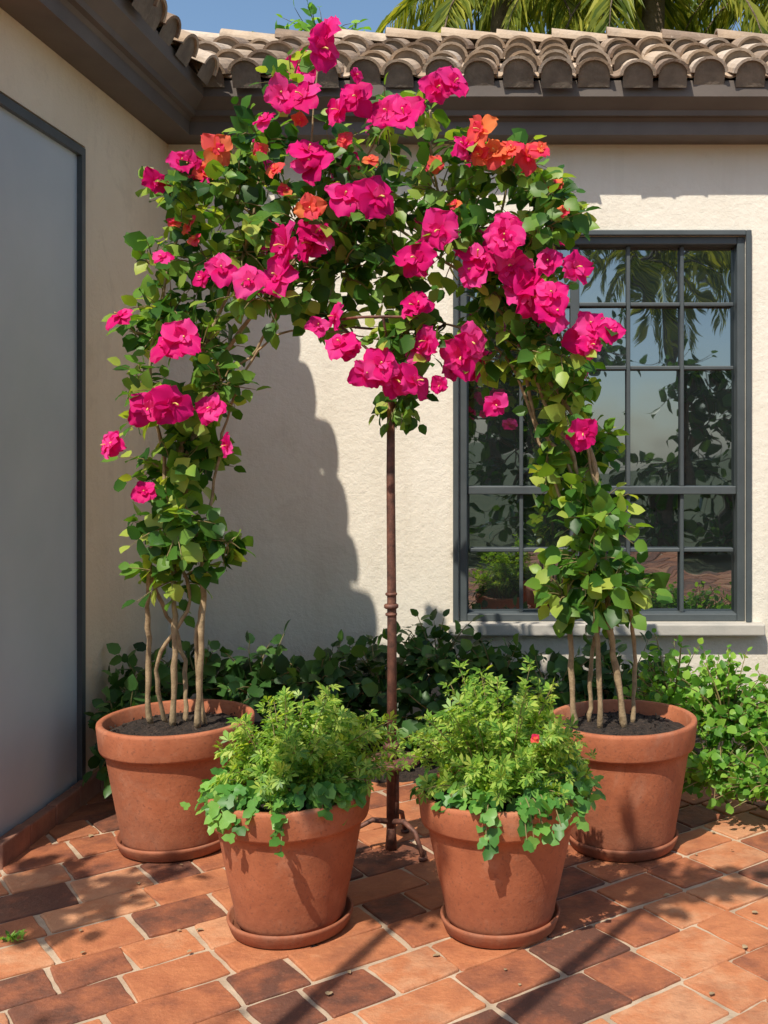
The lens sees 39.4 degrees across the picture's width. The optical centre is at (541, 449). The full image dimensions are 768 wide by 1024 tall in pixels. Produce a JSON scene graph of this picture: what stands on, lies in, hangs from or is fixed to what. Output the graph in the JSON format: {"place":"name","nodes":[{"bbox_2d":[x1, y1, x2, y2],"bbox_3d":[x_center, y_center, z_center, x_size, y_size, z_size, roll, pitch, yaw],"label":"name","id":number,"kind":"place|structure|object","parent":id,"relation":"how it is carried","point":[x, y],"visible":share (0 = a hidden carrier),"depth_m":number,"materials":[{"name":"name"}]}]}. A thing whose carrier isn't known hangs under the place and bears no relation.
{"place":"outdoors","nodes":[
{"label":"outdoors","id":0,"kind":"place"},
{"bbox_2d":[0,781,767,1023],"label":"brick patio","id":1,"kind":"structure","parent":0,"point":[677,933],"depth_m":3.14,"materials":[{"name":"ceramic"}]},
{"bbox_2d":[0,928,26,941],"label":"weed tuft","id":2,"kind":"object","parent":1,"relation":"on","point":[12,936],"visible":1,"depth_m":3.18,"materials":[{"name":"green plant"}]},
{"bbox_2d":[0,763,107,869],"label":"brick kerb","id":3,"kind":"structure","parent":1,"relation":"on","point":[17,840],"depth_m":4.07,"materials":[{"name":"brown brick"}]},
{"bbox_2d":[0,8,167,772],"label":"side wall","id":4,"kind":"structure","parent":1,"relation":"on","point":[41,80],"depth_m":4.71,"materials":[{"name":"paint"}]},
{"bbox_2d":[0,93,85,781],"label":"door frame","id":5,"kind":"object","parent":4,"relation":"attached to","point":[27,117],"visible":0.35,"depth_m":4.45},
{"bbox_2d":[0,107,76,836],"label":"door panel","id":6,"kind":"structure","parent":5,"relation":"in","point":[38,470],"depth_m":4.10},
{"bbox_2d":[95,699,254,862],"bbox_3d":[-1.374,1.242,3.957,0.568,0.476,0.568,0,0,23],"label":"terracotta pot","id":7,"kind":"object","parent":1,"relation":"on","point":[159,771],"visible":0.8,"depth_m":3.76,"materials":[{"name":"ceramic"}]},
{"bbox_2d":[100,15,408,728],"bbox_3d":[-1.086,-0.268,3.918,1.187,2.638,0.771,0,0,0],"label":"bougainvillea tree","id":8,"kind":"object","parent":7,"relation":"in","point":[264,249],"visible":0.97,"depth_m":3.82,"materials":[{"name":"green plant"}]},
{"bbox_2d":[208,771,371,949],"bbox_3d":[-0.785,1.264,3.280,0.498,0.431,0.502,0,0,-20],"label":"terracotta pot","id":9,"kind":"object","parent":1,"relation":"on","point":[296,895],"visible":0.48,"depth_m":3.11,"materials":[{"name":"ceramic"}]},
{"bbox_2d":[180,680,410,856],"bbox_3d":[-0.771,0.939,3.280,0.609,0.421,0.600,0,0,26],"label":"leafy herb plant","id":10,"kind":"object","parent":9,"relation":"in","point":[323,762],"visible":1,"depth_m":3.18,"materials":[{"name":"green plant"}]},
{"bbox_2d":[339,315,445,860],"bbox_3d":[-0.560,0.489,3.900,0.410,1.978,0.409,0,0,0],"label":"iron plant support","id":11,"kind":"object","parent":1,"relation":"on","point":[391,820],"visible":0.67,"depth_m":3.88,"materials":[{"name":"brown metal"}]},
{"bbox_2d":[418,770,578,948],"bbox_3d":[-0.130,1.264,3.280,0.512,0.431,0.508,0,0,-5],"label":"terracotta pot","id":12,"kind":"object","parent":1,"relation":"on","point":[505,897],"visible":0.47,"depth_m":3.11,"materials":[{"name":"ceramic"}]},
{"bbox_2d":[399,655,605,860],"bbox_3d":[-0.128,0.909,3.276,0.641,0.528,0.562,0,0,22],"label":"leafy herb plant","id":13,"kind":"object","parent":12,"relation":"in","point":[542,772],"visible":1,"depth_m":3.15,"materials":[{"name":"green plant"}]},
{"bbox_2d":[241,721,767,782],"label":"planting bed soil","id":14,"kind":"structure","parent":1,"relation":"on","point":[410,775],"depth_m":4.80,"materials":[{"name":"brown soil"}]},
{"bbox_2d":[82,619,312,797],"bbox_3d":[-1.587,1.144,4.827,1.184,0.665,0.860,0,0,-43],"label":"broadleaf shrub","id":15,"kind":"object","parent":14,"relation":"on","point":[243,679],"visible":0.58,"depth_m":4.78,"materials":[{"name":"green plant"}]},
{"bbox_2d":[250,622,454,756],"bbox_3d":[-0.927,1.145,4.950,1.073,0.658,0.716,0,0,0],"label":"broadleaf shrub","id":16,"kind":"object","parent":14,"relation":"on","point":[358,691],"visible":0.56,"depth_m":4.91,"materials":[{"name":"green plant"}]},
{"bbox_2d":[371,609,553,758],"bbox_3d":[-0.349,1.124,4.953,0.921,0.701,0.789,0,0,0],"label":"broadleaf shrub","id":17,"kind":"object","parent":14,"relation":"on","point":[482,658],"visible":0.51,"depth_m":4.96,"materials":[{"name":"green plant"}]},
{"bbox_2d":[500,625,673,730],"bbox_3d":[0.235,1.158,4.992,1.084,0.632,0.727,0,0,0],"label":"broadleaf shrub","id":18,"kind":"object","parent":14,"relation":"on","point":[557,662],"visible":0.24,"depth_m":4.97,"materials":[{"name":"green plant"}]},
{"bbox_2d":[613,628,767,813],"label":"boxwood shrub","id":19,"kind":"object","parent":14,"relation":"on","point":[717,708],"visible":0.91,"depth_m":4.29,"materials":[{"name":"green plant"}]},
{"bbox_2d":[553,699,696,861],"bbox_3d":[0.302,1.242,3.958,0.561,0.476,0.559,0,0,-43],"label":"terracotta pot","id":20,"kind":"object","parent":1,"relation":"on","point":[639,764],"visible":0.73,"depth_m":3.76,"materials":[{"name":"ceramic"}]},
{"bbox_2d":[324,65,672,728],"bbox_3d":[-0.164,-0.184,3.945,1.318,2.471,0.747,0,0,0],"label":"bougainvillea tree","id":21,"kind":"object","parent":20,"relation":"in","point":[524,301],"visible":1,"depth_m":3.80,"materials":[{"name":"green plant"}]},
{"bbox_2d":[166,0,759,33],"label":"sky","id":22,"kind":"structure","parent":0,"point":[211,16],"materials":[{"name":"blue"}]},
{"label":"ground","id":23,"kind":"structure","parent":0,"visible":0},
{"bbox_2d":[252,0,370,31],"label":"broadleaf tree","id":24,"kind":"object","parent":23,"relation":"on","point":[311,10],"visible":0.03,"depth_m":12.68,"materials":[{"name":"green plant"}]},
{"bbox_2d":[168,145,767,721],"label":"back wall","id":25,"kind":"structure","parent":23,"relation":"on","point":[302,501],"depth_m":5.50,"materials":[{"name":"beige paint"}]},
{"bbox_2d":[459,237,744,620],"bbox_3d":[0.315,-0.110,5.567,1.500,2.020,0.125,0,0,0],"label":"window","id":26,"kind":"structure","parent":25,"relation":"attached to","point":[737,244],"depth_m":5.50,"materials":[{"name":"paint"}]},
{"bbox_2d":[468,247,733,610],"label":"glass panes","id":27,"kind":"object","parent":26,"relation":"attached to","point":[493,519],"visible":0.55,"depth_m":5.59,"materials":[{"name":"black"}]},
{"bbox_2d":[467,246,735,611],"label":"glazing bars","id":28,"kind":"object","parent":26,"relation":"attached to","point":[574,305],"visible":0.6,"depth_m":5.54,"materials":[{"name":"paint"}]},
{"bbox_2d":[453,230,751,621],"bbox_3d":[0.315,-0.125,5.499,1.560,2.050,0.042,0,0,0],"label":"casing","id":29,"kind":"object","parent":26,"relation":"attached to","point":[748,233],"visible":0.66,"depth_m":5.48,"materials":[{"name":"paint"}]},
{"bbox_2d":[448,622,764,635],"bbox_3d":[0.335,0.931,5.492,1.640,0.061,0.135,0,0,0],"label":"window sill","id":30,"kind":"structure","parent":25,"relation":"attached to","point":[662,628],"depth_m":5.42,"materials":[{"name":"beige concrete"}]},
{"bbox_2d":[375,0,678,33],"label":"palm tree","id":31,"kind":"object","parent":23,"relation":"on","point":[552,12],"visible":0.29,"depth_m":12.39,"materials":[{"name":"green plant"}]},
{"bbox_2d":[407,0,712,33],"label":"palm tree","id":32,"kind":"object","parent":23,"relation":"on","point":[540,29],"visible":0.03,"depth_m":14.68,"materials":[{"name":"green plant"}]},
{"bbox_2d":[479,0,767,34],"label":"palm tree","id":33,"kind":"object","parent":23,"relation":"on","point":[655,18],"visible":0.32,"depth_m":11.32,"materials":[{"name":"green plant"}]},
{"bbox_2d":[684,0,767,33],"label":"palm tree","id":34,"kind":"object","parent":23,"relation":"on","point":[723,18],"visible":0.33,"depth_m":12.71,"materials":[{"name":"green plant"}]},
{"bbox_3d":[-0.250,-0.150,7.100,9.500,3.300,1.800,0,0,0],"label":"inner body","id":35,"kind":"object","parent":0,"visible":0},
{"bbox_2d":[224,53,767,79],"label":"roof deck","id":36,"kind":"structure","parent":35,"relation":"on","point":[619,78],"depth_m":5.37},
{"bbox_2d":[0,0,767,144],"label":"gutter and fascia","id":37,"kind":"object","parent":36,"relation":"attached to","point":[121,53],"visible":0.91,"depth_m":5.23,"materials":[{"name":"paint"}]},
{"bbox_2d":[129,0,767,87],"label":"clay roof tiles","id":38,"kind":"object","parent":36,"relation":"attached to","point":[638,58],"visible":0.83,"depth_m":5.46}
]}

